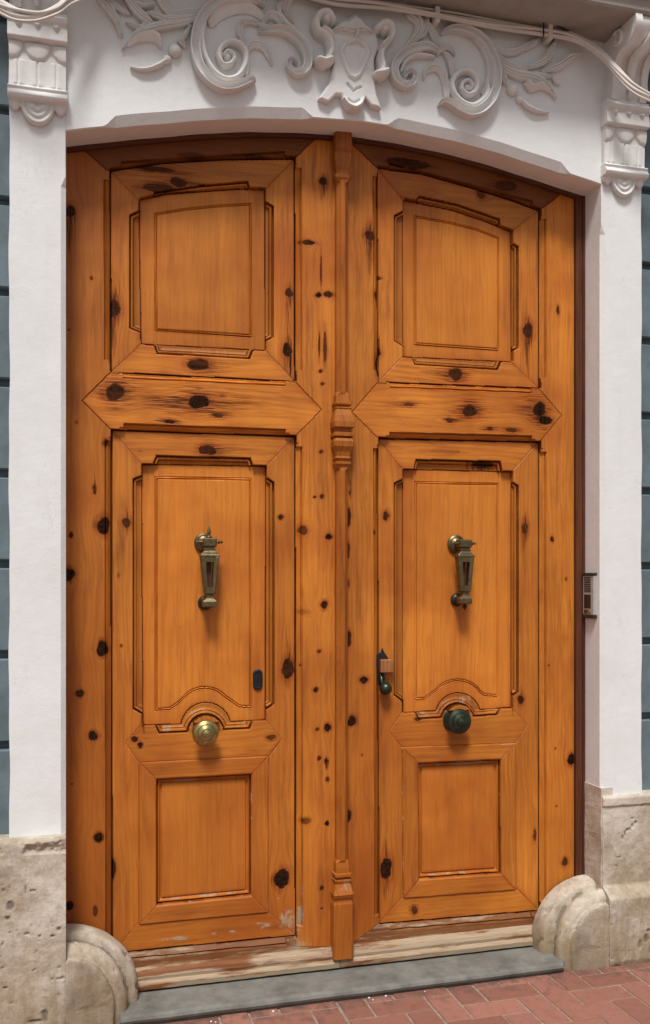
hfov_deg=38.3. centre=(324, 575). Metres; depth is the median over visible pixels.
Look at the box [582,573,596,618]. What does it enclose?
intercom
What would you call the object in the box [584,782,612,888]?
reveal stone
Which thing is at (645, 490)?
blue wall
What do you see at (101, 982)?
guard stone
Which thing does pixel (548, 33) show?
cable bundle
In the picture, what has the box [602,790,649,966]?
stone plinth
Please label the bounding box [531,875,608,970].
guard stone
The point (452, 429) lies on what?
door leaf
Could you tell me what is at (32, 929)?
stone plinth
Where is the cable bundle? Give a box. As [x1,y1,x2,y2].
[0,0,649,101]
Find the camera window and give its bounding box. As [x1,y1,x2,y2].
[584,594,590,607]
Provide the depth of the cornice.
3.64 m
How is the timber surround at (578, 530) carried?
attached to the door surround at (85, 72)
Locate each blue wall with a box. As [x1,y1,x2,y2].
[0,0,9,834]
[641,70,649,789]
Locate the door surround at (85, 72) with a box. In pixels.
[7,0,649,837]
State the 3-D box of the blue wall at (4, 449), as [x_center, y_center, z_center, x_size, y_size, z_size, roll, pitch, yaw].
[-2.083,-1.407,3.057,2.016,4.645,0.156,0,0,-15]
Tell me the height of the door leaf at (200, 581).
3.271 m
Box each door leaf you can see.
[66,138,339,990]
[330,131,573,967]
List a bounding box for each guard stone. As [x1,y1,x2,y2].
[66,924,137,1023]
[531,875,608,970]
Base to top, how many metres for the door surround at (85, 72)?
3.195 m
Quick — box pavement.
[153,962,649,1023]
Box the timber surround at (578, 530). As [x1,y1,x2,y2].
[66,132,584,875]
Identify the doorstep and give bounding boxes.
[120,945,564,1023]
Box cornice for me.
[12,0,649,103]
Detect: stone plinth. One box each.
[0,833,65,1023]
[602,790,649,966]
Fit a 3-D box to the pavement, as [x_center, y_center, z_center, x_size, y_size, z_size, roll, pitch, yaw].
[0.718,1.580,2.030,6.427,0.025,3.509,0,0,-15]
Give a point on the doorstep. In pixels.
(180, 1003)

